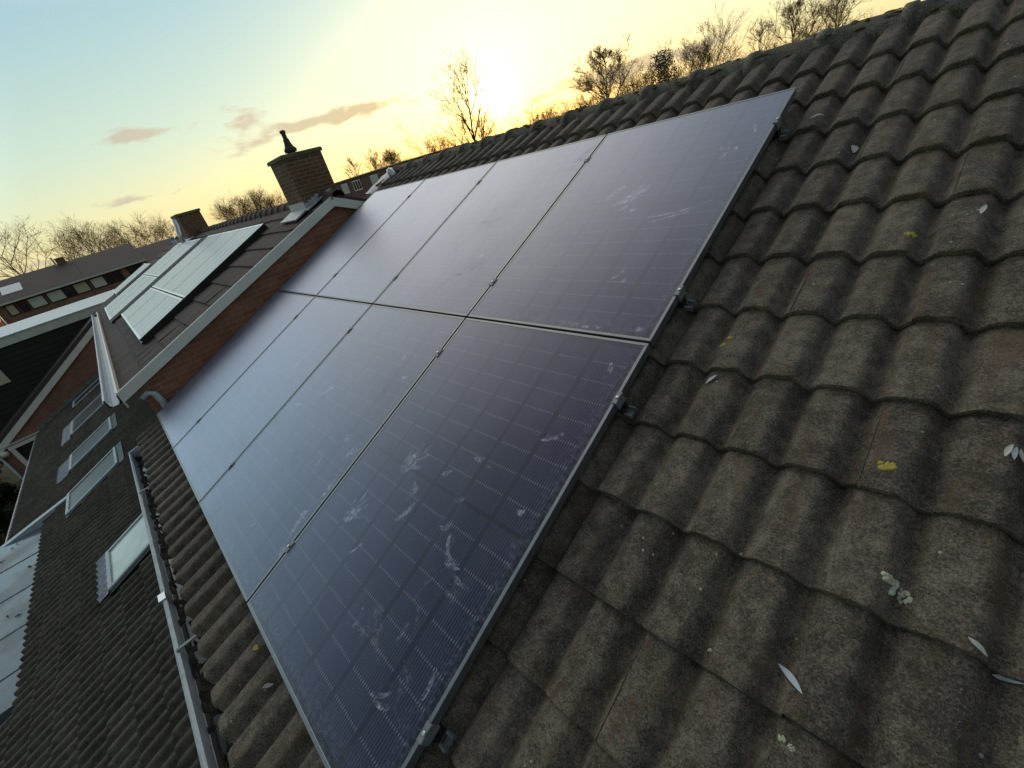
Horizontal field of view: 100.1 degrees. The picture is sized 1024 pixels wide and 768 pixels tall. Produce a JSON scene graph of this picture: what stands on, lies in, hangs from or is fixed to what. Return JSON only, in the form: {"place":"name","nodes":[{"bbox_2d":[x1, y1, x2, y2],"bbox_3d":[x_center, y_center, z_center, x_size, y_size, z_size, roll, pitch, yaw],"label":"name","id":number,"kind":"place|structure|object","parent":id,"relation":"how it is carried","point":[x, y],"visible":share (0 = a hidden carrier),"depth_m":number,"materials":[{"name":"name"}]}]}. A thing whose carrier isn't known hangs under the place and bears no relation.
{"place":"outdoors","nodes":[
{"label":"outdoors","id":0,"kind":"place"},
{"bbox_2d":[0,462,22,546],"bbox_3d":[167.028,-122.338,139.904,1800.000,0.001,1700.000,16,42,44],"label":"ground","id":1,"kind":"structure","parent":0,"point":[8,474],"depth_m":18.14,"materials":[{"name":"green plant"}]},
{"bbox_2d":[0,317,7,326],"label":"garden awning","id":2,"kind":"object","parent":1,"relation":"on","point":[3,321],"visible":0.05,"depth_m":22.47,"materials":[{"name":"orange fabric"}]},
{"bbox_2d":[0,502,12,544],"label":"garden shrub","id":3,"kind":"object","parent":1,"relation":"on","point":[5,522],"visible":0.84,"depth_m":13.53,"materials":[{"name":"green plant"}]},
{"bbox_2d":[0,478,20,515],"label":"garden shrub","id":4,"kind":"object","parent":1,"relation":"on","point":[7,496],"visible":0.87,"depth_m":15.23,"materials":[{"name":"green plant"}]},
{"bbox_2d":[0,217,91,277],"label":"bare tree","id":5,"kind":"object","parent":1,"relation":"on","point":[19,251],"visible":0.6,"depth_m":41.37,"materials":[{"name":"brown plant"}]},
{"bbox_2d":[31,221,77,266],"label":"bare tree","id":6,"kind":"object","parent":1,"relation":"on","point":[59,246],"visible":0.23,"depth_m":45.93,"materials":[{"name":"brown plant"}]},
{"bbox_2d":[41,214,127,266],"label":"bare tree","id":7,"kind":"object","parent":1,"relation":"on","point":[79,238],"visible":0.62,"depth_m":45.29,"materials":[{"name":"brown plant"}]},
{"bbox_2d":[0,357,200,767],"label":"tiled extension","id":8,"kind":"object","parent":1,"relation":"on","point":[89,675],"visible":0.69,"depth_m":5.30,"materials":[{"name":"tile"}]},
{"bbox_2d":[90,219,163,249],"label":"bare tree","id":9,"kind":"object","parent":1,"relation":"on","point":[114,231],"visible":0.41,"depth_m":49.74,"materials":[{"name":"brown plant"}]},
{"bbox_2d":[78,211,176,254],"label":"bare tree","id":10,"kind":"object","parent":1,"relation":"on","point":[160,229],"visible":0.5,"depth_m":45.60,"materials":[{"name":"brown plant"}]},
{"bbox_2d":[135,236,175,262],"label":"row house","id":11,"kind":"structure","parent":1,"relation":"on","point":[149,253],"depth_m":39.70,"materials":[{"name":"tile"}]},
{"bbox_2d":[91,130,366,412],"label":"neighbouring house","id":12,"kind":"structure","parent":1,"relation":"on","point":[190,340],"depth_m":5.16,"materials":[{"name":"brick"}]},
{"bbox_2d":[116,265,151,295],"bbox_3d":[-11.087,-3.045,12.549,1.860,0.488,1.126,16,42,44],"label":"mounting tray","id":13,"kind":"object","parent":12,"relation":"on","point":[133,281],"visible":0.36,"depth_m":11.90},
{"bbox_2d":[113,264,145,291],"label":"solar panel","id":14,"kind":"object","parent":13,"relation":"on","point":[129,277],"visible":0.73,"depth_m":12.82,"materials":[{"name":"glass"}]},
{"bbox_2d":[114,264,151,294],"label":"solar panel","id":15,"kind":"object","parent":13,"relation":"on","point":[132,279],"visible":1,"depth_m":11.98,"materials":[{"name":"glass"}]},
{"bbox_2d":[111,240,202,322],"bbox_3d":[-8.472,-2.476,10.075,3.340,0.937,2.236,16,42,44],"label":"mounting tray","id":16,"kind":"object","parent":12,"relation":"on","point":[115,319],"visible":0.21,"depth_m":8.79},
{"bbox_2d":[104,275,145,310],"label":"solar panel","id":17,"kind":"object","parent":16,"relation":"on","point":[123,293],"visible":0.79,"depth_m":10.61,"materials":[{"name":"glass"}]},
{"bbox_2d":[106,275,150,314],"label":"solar panel","id":18,"kind":"object","parent":16,"relation":"on","point":[127,295],"visible":0.77,"depth_m":9.83,"materials":[{"name":"glass"}]},
{"bbox_2d":[108,276,158,320],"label":"solar panel","id":19,"kind":"object","parent":16,"relation":"on","point":[125,304],"visible":1,"depth_m":8.86,"materials":[{"name":"glass"}]},
{"bbox_2d":[143,242,183,275],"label":"solar panel","id":20,"kind":"object","parent":16,"relation":"on","point":[164,257],"visible":0.73,"depth_m":10.98,"materials":[{"name":"glass"}]},
{"bbox_2d":[147,240,191,276],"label":"solar panel","id":21,"kind":"object","parent":16,"relation":"on","point":[167,259],"visible":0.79,"depth_m":10.21,"materials":[{"name":"glass"}]},
{"bbox_2d":[152,238,201,277],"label":"solar panel","id":22,"kind":"object","parent":16,"relation":"on","point":[175,259],"visible":0.99,"depth_m":9.23,"materials":[{"name":"glass"}]},
{"bbox_2d":[140,223,267,343],"bbox_3d":[-4.079,-1.388,5.759,0.020,0.897,2.061,16,42,44],"label":"mounting rail","id":23,"kind":"object","parent":12,"relation":"attached to","point":[168,317],"visible":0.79,"depth_m":5.72,"materials":[{"name":"metal"}]},
{"bbox_3d":[-5.457,-1.744,7.153,3.900,0.860,2.046,16,42,44],"label":"mounting tray","id":24,"kind":"object","parent":12,"relation":"on","visible":0},
{"bbox_2d":[121,288,158,320],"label":"solar panel","id":25,"kind":"object","parent":24,"relation":"on","point":[137,304],"visible":0.81,"depth_m":7.74,"materials":[{"name":"glass"}]},
{"bbox_2d":[126,291,168,328],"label":"solar panel","id":26,"kind":"object","parent":24,"relation":"on","point":[145,309],"visible":0.8,"depth_m":6.83,"materials":[{"name":"glass"}]},
{"bbox_2d":[132,294,181,339],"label":"solar panel","id":27,"kind":"object","parent":24,"relation":"on","point":[154,316],"visible":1,"depth_m":5.91,"materials":[{"name":"glass"}]},
{"bbox_2d":[152,233,220,290],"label":"solar panel","id":28,"kind":"object","parent":24,"relation":"on","point":[166,278],"visible":0.82,"depth_m":8.09,"materials":[{"name":"glass"}]},
{"bbox_2d":[160,229,238,294],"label":"solar panel","id":29,"kind":"object","parent":24,"relation":"on","point":[193,265],"visible":0.85,"depth_m":7.17,"materials":[{"name":"glass"}]},
{"bbox_2d":[171,224,261,297],"bbox_3d":[-4.347,-1.817,6.315,1.285,0.046,1.456,16,64,44],"label":"solar panel","id":30,"kind":"object","parent":24,"relation":"on","point":[207,267],"visible":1,"depth_m":6.26,"materials":[{"name":"glass"}]},
{"bbox_2d":[207,195,263,222],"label":"bare tree","id":31,"kind":"object","parent":1,"relation":"on","point":[221,208],"visible":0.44,"depth_m":45.14,"materials":[{"name":"brown plant"}]},
{"bbox_2d":[227,186,275,213],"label":"bare tree","id":32,"kind":"object","parent":1,"relation":"on","point":[255,201],"visible":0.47,"depth_m":49.89,"materials":[{"name":"brown plant"}]},
{"bbox_2d":[247,185,286,209],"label":"bare tree","id":33,"kind":"object","parent":1,"relation":"on","point":[271,199],"visible":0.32,"depth_m":52.22,"materials":[{"name":"brown plant"}]},
{"bbox_2d":[341,153,362,178],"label":"bare tree","id":34,"kind":"object","parent":1,"relation":"on","point":[353,166],"visible":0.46,"depth_m":55.64,"materials":[{"name":"brown plant"}]},
{"bbox_2d":[360,148,384,172],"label":"bare tree","id":35,"kind":"object","parent":1,"relation":"on","point":[373,160],"visible":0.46,"depth_m":59.02,"materials":[{"name":"brown plant"}]},
{"bbox_2d":[369,145,416,167],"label":"bare tree","id":36,"kind":"object","parent":1,"relation":"on","point":[391,157],"visible":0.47,"depth_m":54.95,"materials":[{"name":"brown plant"}]},
{"bbox_2d":[394,109,492,162],"bbox_3d":[-4.234,-14.749,31.474,7.083,10.103,8.240,-25,30,-15],"label":"bare tree","id":37,"kind":"object","parent":1,"relation":"on","point":[433,148],"visible":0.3,"depth_m":30.23,"materials":[{"name":"brown plant"}]},
{"bbox_2d":[427,47,502,147],"bbox_3d":[-2.068,-14.155,27.484,5.005,11.921,4.219,16,42,44],"label":"bare tree","id":38,"kind":"object","parent":1,"relation":"on","point":[463,115],"visible":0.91,"depth_m":25.47,"materials":[{"name":"brown plant"}]},
{"bbox_2d":[459,98,511,142],"bbox_3d":[-1.243,-15.671,32.466,6.540,9.212,5.035,16,42,44],"label":"bare tree","id":39,"kind":"object","parent":1,"relation":"on","point":[487,123],"visible":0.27,"depth_m":31.13,"materials":[{"name":"brown plant"}]},
{"bbox_2d":[494,107,544,132],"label":"bare tree","id":40,"kind":"object","parent":1,"relation":"on","point":[543,111],"visible":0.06,"depth_m":39.37,"materials":[{"name":"brown plant"}]},
{"bbox_2d":[503,96,575,130],"bbox_3d":[3.320,-20.256,37.952,6.768,9.314,6.751,-7,30,17],"label":"bare tree","id":41,"kind":"object","parent":1,"relation":"on","point":[549,114],"visible":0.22,"depth_m":36.05,"materials":[{"name":"brown plant"}]},
{"bbox_2d":[555,95,588,113],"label":"bare tree","id":42,"kind":"object","parent":1,"relation":"on","point":[572,104],"visible":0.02,"depth_m":41.14,"materials":[{"name":"brown plant"}]},
{"bbox_2d":[128,0,1023,767],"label":"terraced house","id":43,"kind":"structure","parent":1,"relation":"on","point":[814,486],"depth_m":1.30,"materials":[{"name":"tile"}]},
{"bbox_2d":[137,457,230,767],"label":"water","id":44,"kind":"structure","parent":43,"relation":"on","point":[219,743],"depth_m":2.15,"materials":[{"name":"black liquid"}]},
{"bbox_2d":[135,456,232,767],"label":"gutter muck","id":45,"kind":"object","parent":44,"relation":"on","point":[206,687],"visible":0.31,"depth_m":2.22,"materials":[{"name":"soil"}]},
{"bbox_2d":[262,683,273,687],"bbox_3d":[-0.973,1.201,1.711,0.041,0.017,0.010,-22,29,-9],"label":"dry leaf","id":46,"kind":"object","parent":43,"relation":"on","point":[266,685],"visible":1,"depth_m":1.71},
{"bbox_2d":[365,167,395,195],"bbox_3d":[-1.762,-2.784,5.962,0.361,0.352,0.582,16,42,44],"label":"lead flashing","id":47,"kind":"object","parent":43,"relation":"attached to","point":[387,175],"visible":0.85,"depth_m":5.88,"materials":[{"name":"metal"}]},
{"bbox_2d":[431,723,446,742],"bbox_3d":[-1.817,0.568,2.853,4.636,0.053,0.051,16,42,44],"label":"mounting rail","id":48,"kind":"object","parent":43,"relation":"attached to","point":[439,734],"visible":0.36,"depth_m":1.25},
{"bbox_2d":[157,291,314,447],"bbox_3d":[-2.715,-0.252,4.206,1.142,0.038,1.730,16,64,44],"label":"solar panel","id":49,"kind":"object","parent":48,"relation":"attached to","point":[204,389],"visible":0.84,"depth_m":4.13,"materials":[{"name":"blue glass"}]},
{"bbox_2d":[173,297,371,502],"bbox_3d":[-1.916,-0.027,3.404,1.142,0.038,1.730,16,64,44],"label":"solar panel","id":50,"kind":"object","parent":48,"relation":"attached to","point":[218,439],"visible":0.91,"depth_m":3.31,"materials":[{"name":"blue glass"}]},
{"bbox_2d":[284,540,294,552],"bbox_3d":[-1.033,0.767,2.014,0.030,0.049,0.060,16,64,44],"label":"panel clamp","id":51,"kind":"object","parent":48,"relation":"attached to","point":[289,546],"visible":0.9,"depth_m":2.00,"materials":[{"name":"metal"}]},
{"bbox_2d":[199,305,465,601],"bbox_3d":[-1.116,0.198,2.601,1.144,0.038,1.730,16,64,44],"label":"solar panel","id":52,"kind":"object","parent":48,"relation":"attached to","point":[263,500],"visible":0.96,"depth_m":2.48,"materials":[{"name":"blue glass"}]},
{"bbox_2d":[416,720,439,745],"bbox_3d":[-0.240,0.990,1.218,0.022,0.049,0.054,16,64,44],"label":"panel clamp","id":53,"kind":"object","parent":48,"relation":"attached to","point":[427,734],"visible":1,"depth_m":1.21,"materials":[{"name":"metal"}]},
{"bbox_2d":[247,318,650,767],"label":"solar panel","id":54,"kind":"object","parent":48,"relation":"attached to","point":[378,600],"visible":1,"depth_m":1.64,"materials":[{"name":"blue glass"}]},
{"bbox_2d":[438,730,456,753],"bbox_3d":[-0.204,1.035,1.264,0.080,0.044,0.049,16,42,44],"label":"roof hook","id":55,"kind":"object","parent":43,"relation":"attached to","point":[448,743],"visible":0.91,"depth_m":1.24,"materials":[{"name":"metal"}]},
{"bbox_2d":[617,402,627,413],"bbox_3d":[-1.184,-0.364,3.223,4.636,0.053,0.051,16,42,44],"label":"mounting rail","id":56,"kind":"object","parent":43,"relation":"attached to","point":[622,410],"visible":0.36,"depth_m":1.61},
{"bbox_2d":[434,349,442,357],"bbox_3d":[-0.400,-0.164,2.384,0.030,0.049,0.060,16,64,44],"label":"panel clamp","id":57,"kind":"object","parent":56,"relation":"attached to","point":[439,351],"visible":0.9,"depth_m":2.37,"materials":[{"name":"metal"}]},
{"bbox_2d":[611,391,625,409],"bbox_3d":[0.393,0.059,1.588,0.022,0.049,0.054,16,64,44],"label":"panel clamp","id":58,"kind":"object","parent":56,"relation":"attached to","point":[619,399],"visible":1,"depth_m":1.58,"materials":[{"name":"metal"}]},
{"bbox_2d":[624,405,636,418],"bbox_3d":[0.429,0.103,1.633,0.080,0.044,0.049,16,42,44],"label":"roof hook","id":59,"kind":"object","parent":43,"relation":"attached to","point":[631,413],"visible":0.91,"depth_m":1.61,"materials":[{"name":"metal"}]},
{"bbox_2d":[676,296,686,307],"bbox_3d":[-0.890,-0.796,3.394,4.636,0.053,0.051,16,42,44],"label":"mounting rail","id":60,"kind":"object","parent":43,"relation":"attached to","point":[682,303],"visible":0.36,"depth_m":1.79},
{"bbox_2d":[278,179,424,296],"bbox_3d":[-1.784,-1.621,4.749,1.142,0.037,1.730,16,64,44],"label":"solar panel","id":61,"kind":"object","parent":60,"relation":"attached to","point":[339,249],"visible":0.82,"depth_m":4.68,"materials":[{"name":"blue glass"}]},
{"bbox_2d":[317,162,495,304],"bbox_3d":[-0.986,-1.396,3.947,1.142,0.037,1.730,16,64,44],"label":"solar panel","id":62,"kind":"object","parent":60,"relation":"attached to","point":[386,253],"visible":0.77,"depth_m":3.86,"materials":[{"name":"blue glass"}]},
{"bbox_2d":[374,134,606,317],"bbox_3d":[-0.187,-1.171,3.145,1.142,0.037,1.730,16,64,44],"label":"solar panel","id":63,"kind":"object","parent":60,"relation":"attached to","point":[457,264],"visible":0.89,"depth_m":3.04,"materials":[{"name":"blue glass"}]},
{"bbox_2d":[468,87,796,346],"bbox_3d":[0.612,-0.947,2.343,1.142,0.037,1.730,16,64,44],"label":"solar panel","id":64,"kind":"object","parent":60,"relation":"on","point":[619,241],"visible":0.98,"depth_m":2.20,"materials":[{"name":"blue glass"}]},
{"bbox_2d":[673,285,685,301],"bbox_3d":[0.687,-0.373,1.759,0.022,0.049,0.054,16,64,44],"label":"panel clamp","id":65,"kind":"object","parent":60,"relation":"attached to","point":[680,292],"visible":1,"depth_m":1.75,"materials":[{"name":"metal"}]},
{"bbox_2d":[682,300,695,311],"bbox_3d":[0.723,-0.329,1.805,0.080,0.044,0.049,16,42,44],"label":"roof hook","id":66,"kind":"object","parent":43,"relation":"attached to","point":[690,305],"visible":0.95,"depth_m":1.78,"materials":[{"name":"metal"}]},
{"bbox_2d":[772,126,780,138],"bbox_3d":[-0.265,-1.715,3.759,4.636,0.053,0.051,16,42,44],"label":"mounting rail","id":67,"kind":"object","parent":43,"relation":"attached to","point":[777,134],"visible":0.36,"depth_m":2.15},
{"bbox_2d":[772,116,781,130],"bbox_3d":[1.312,-1.292,2.124,0.022,0.049,0.054,16,64,44],"label":"panel clamp","id":68,"kind":"object","parent":67,"relation":"attached to","point":[777,121],"visible":1,"depth_m":2.11,"materials":[{"name":"metal"}]},
{"bbox_2d":[776,130,788,141],"bbox_3d":[1.348,-1.248,2.169,0.080,0.044,0.049,16,42,44],"label":"roof hook","id":69,"kind":"object","parent":43,"relation":"attached to","point":[784,135],"visible":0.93,"depth_m":2.15,"materials":[{"name":"metal"}]},
{"bbox_2d":[778,663,801,692],"bbox_3d":[0.634,0.668,0.976,0.012,0.027,0.074,-14,29,4],"label":"dry leaf","id":70,"kind":"object","parent":43,"relation":"on","point":[790,677],"visible":1,"depth_m":0.97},
{"bbox_2d":[851,145,857,152],"bbox_3d":[1.512,-1.040,1.892,0.047,0.030,0.023,-23,30,-12],"label":"dry leaf","id":71,"kind":"object","parent":43,"relation":"on","point":[854,148],"visible":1,"depth_m":1.89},
{"bbox_2d":[968,637,987,656],"bbox_3d":[0.922,0.521,0.850,0.010,0.020,0.034,-25,30,-14],"label":"dry leaf","id":72,"kind":"object","parent":43,"relation":"on","point":[978,645],"visible":1,"depth_m":0.85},
{"bbox_2d":[979,204,986,213],"bbox_3d":[1.534,-0.570,1.397,0.016,0.017,0.042,16,42,44],"label":"dry leaf","id":73,"kind":"object","parent":43,"relation":"on","point":[982,209],"visible":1,"depth_m":1.40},
{"bbox_2d":[992,674,1023,684],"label":"dry leaf","id":74,"kind":"object","parent":43,"relation":"on","point":[1005,679],"visible":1,"depth_m":0.85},
{"bbox_2d":[1004,444,1012,455],"bbox_3d":[1.171,0.155,1.013,0.036,0.015,0.011,-29,31,-21],"label":"dry leaf","id":75,"kind":"object","parent":43,"relation":"on","point":[1008,449],"visible":1,"depth_m":1.01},
{"bbox_2d":[1012,447,1017,459],"bbox_3d":[1.176,0.161,1.004,0.010,0.014,0.034,16,42,44],"label":"dry leaf","id":76,"kind":"object","parent":43,"relation":"on","point":[1014,452],"visible":1,"depth_m":1.00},
{"bbox_2d":[1019,449,1023,461],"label":"dry leaf","id":77,"kind":"object","parent":43,"relation":"on","point":[1021,453],"visible":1,"depth_m":1.00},
{"bbox_2d":[562,89,598,112],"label":"bare tree","id":78,"kind":"object","parent":1,"relation":"on","point":[582,100],"visible":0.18,"depth_m":36.86,"materials":[{"name":"brown plant"}]},
{"bbox_2d":[569,36,645,107],"bbox_3d":[8.102,-21.330,35.185,6.848,11.425,5.973,16,42,44],"label":"birch tree","id":79,"kind":"object","parent":1,"relation":"on","point":[598,62],"visible":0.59,"depth_m":33.04,"materials":[{"name":"brown plant"}]},
{"bbox_2d":[610,63,654,97],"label":"bare tree","id":80,"kind":"object","parent":1,"relation":"on","point":[638,77],"visible":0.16,"depth_m":38.32,"materials":[{"name":"brown plant"}]},
{"bbox_2d":[618,59,671,92],"bbox_3d":[11.833,-22.370,36.701,5.827,9.814,6.022,-9,30,13],"label":"bare tree","id":81,"kind":"object","parent":1,"relation":"on","point":[649,77],"visible":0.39,"depth_m":34.65,"materials":[{"name":"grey plant"}]},
{"bbox_2d":[649,49,685,84],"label":"bare tree","id":82,"kind":"object","parent":1,"relation":"on","point":[661,63],"visible":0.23,"depth_m":35.37,"materials":[{"name":"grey plant"}]},
{"bbox_2d":[650,1,762,83],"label":"bare tree","id":83,"kind":"object","parent":1,"relation":"on","point":[701,59],"visible":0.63,"depth_m":29.62,"materials":[{"name":"brown plant"}]},
{"bbox_2d":[681,39,761,76],"bbox_3d":[19.294,-25.941,39.444,7.116,9.411,5.900,-8,30,15],"label":"bare tree","id":84,"kind":"object","parent":1,"relation":"on","point":[730,54],"visible":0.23,"depth_m":37.89,"materials":[{"name":"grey plant"}]},
{"bbox_2d":[739,15,782,57],"bbox_3d":[23.907,-29.110,41.317,4.718,10.615,5.465,16,42,44],"label":"bare tree","id":85,"kind":"object","parent":1,"relation":"on","point":[760,34],"visible":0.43,"depth_m":39.55,"materials":[{"name":"brown plant"}]},
{"bbox_2d":[762,0,848,50],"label":"bare tree","id":86,"kind":"object","parent":1,"relation":"on","point":[797,20],"visible":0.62,"depth_m":33.97,"materials":[{"name":"brown plant"}]},
{"bbox_2d":[802,0,875,38],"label":"bare tree","id":87,"kind":"object","parent":1,"relation":"on","point":[836,18],"visible":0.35,"depth_m":34.11,"materials":[{"name":"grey plant"}]},
{"bbox_2d":[840,9,885,23],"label":"bare tree","id":88,"kind":"object","parent":1,"relation":"on","point":[862,17],"visible":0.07,"depth_m":39.48,"materials":[{"name":"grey plant"}]},
{"bbox_2d":[0,280,26,325],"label":"row house","id":89,"kind":"structure","parent":0,"point":[10,312],"depth_m":32.81,"materials":[{"name":"brick"}]},
{"bbox_2d":[0,282,22,296],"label":"solar panel","id":90,"kind":"object","parent":89,"relation":"on","point":[11,288],"visible":1,"depth_m":33.60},
{"bbox_2d":[3,303,21,315],"bbox_3d":[-38.226,-5.672,32.839,0.060,0.850,0.600,16,42,44],"label":"window","id":91,"kind":"structure","parent":89,"relation":"in","point":[11,309],"depth_m":32.83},
{"bbox_2d":[3,256,96,317],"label":"row house","id":92,"kind":"structure","parent":0,"point":[62,282],"depth_m":34.57,"materials":[{"name":"brick"}]},
{"bbox_2d":[15,300,31,312],"bbox_3d":[-37.765,-6.018,33.201,0.060,0.850,0.500,16,42,44],"label":"window","id":93,"kind":"structure","parent":92,"relation":"in","point":[22,304],"depth_m":33.20,"materials":[{"name":"black glass"}]},
{"bbox_2d":[25,294,49,309],"bbox_3d":[-37.193,-6.448,33.650,0.060,0.850,1.050,16,42,44],"label":"window","id":94,"kind":"structure","parent":92,"relation":"in","point":[38,301],"depth_m":33.64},
{"bbox_2d":[44,288,68,302],"bbox_3d":[-36.388,-7.053,34.283,0.060,0.850,1.090,16,42,44],"label":"window","id":95,"kind":"structure","parent":92,"relation":"in","point":[56,295],"depth_m":34.27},
{"bbox_2d":[62,285,76,297],"bbox_3d":[-35.805,-7.491,34.740,0.060,0.850,0.550,16,42,44],"label":"window","id":96,"kind":"structure","parent":92,"relation":"in","point":[68,290],"depth_m":34.73,"materials":[{"name":"black glass"}]},
{"bbox_2d":[71,280,92,294],"bbox_3d":[-35.254,-7.905,35.174,0.060,0.850,1.000,16,42,44],"label":"window","id":97,"kind":"structure","parent":92,"relation":"in","point":[82,287],"depth_m":35.16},
{"bbox_2d":[0,289,118,479],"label":"gabled wing","id":98,"kind":"structure","parent":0,"point":[49,371],"depth_m":14.56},
{"bbox_2d":[0,451,9,457],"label":"wall lamp","id":99,"kind":"object","parent":98,"relation":"attached to","point":[5,454],"visible":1,"depth_m":13.65,"materials":[{"name":"metal"}]},
{"bbox_2d":[0,431,38,466],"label":"window","id":100,"kind":"structure","parent":98,"relation":"in","point":[22,449],"depth_m":14.02,"materials":[{"name":"white glass"}]},
{"bbox_2d":[72,243,147,294],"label":"row house","id":101,"kind":"structure","parent":0,"point":[103,271],"depth_m":36.71,"materials":[{"name":"brick"}]},
{"bbox_2d":[88,275,108,288],"bbox_3d":[-34.468,-8.496,35.791,0.060,0.850,1.000,16,42,44],"label":"window","id":102,"kind":"structure","parent":101,"relation":"in","point":[97,282],"depth_m":35.79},
{"bbox_2d":[104,272,116,283],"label":"window","id":103,"kind":"structure","parent":101,"relation":"in","point":[110,278],"depth_m":36.22,"materials":[{"name":"black glass"}]},
{"bbox_2d":[112,270,124,281],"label":"window","id":104,"kind":"structure","parent":101,"relation":"in","point":[118,275],"depth_m":36.54,"materials":[{"name":"black glass"}]},
{"bbox_2d":[126,263,141,274],"bbox_3d":[-32.607,-9.895,37.253,0.060,0.850,1.100,16,42,44],"label":"window","id":105,"kind":"structure","parent":101,"relation":"in","point":[131,269],"depth_m":37.10,"materials":[{"name":"black glass"}]},
{"bbox_2d":[335,145,459,197],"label":"distant house","id":106,"kind":"structure","parent":0,"point":[359,186],"depth_m":46.36,"materials":[{"name":"brick"}]},
{"bbox_2d":[341,183,350,193],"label":"window","id":107,"kind":"structure","parent":106,"relation":"in","point":[345,187],"depth_m":49.22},
{"bbox_2d":[352,179,362,190],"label":"window","id":108,"kind":"structure","parent":106,"relation":"in","point":[357,185],"depth_m":47.10,"materials":[{"name":"grey glass"}]},
{"bbox_2d":[370,174,378,184],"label":"window","id":109,"kind":"structure","parent":106,"relation":"in","point":[374,178],"depth_m":44.22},
{"bbox_2d":[0,0,922,279],"label":"sky","id":110,"kind":"structure","parent":0,"point":[110,110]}
]}

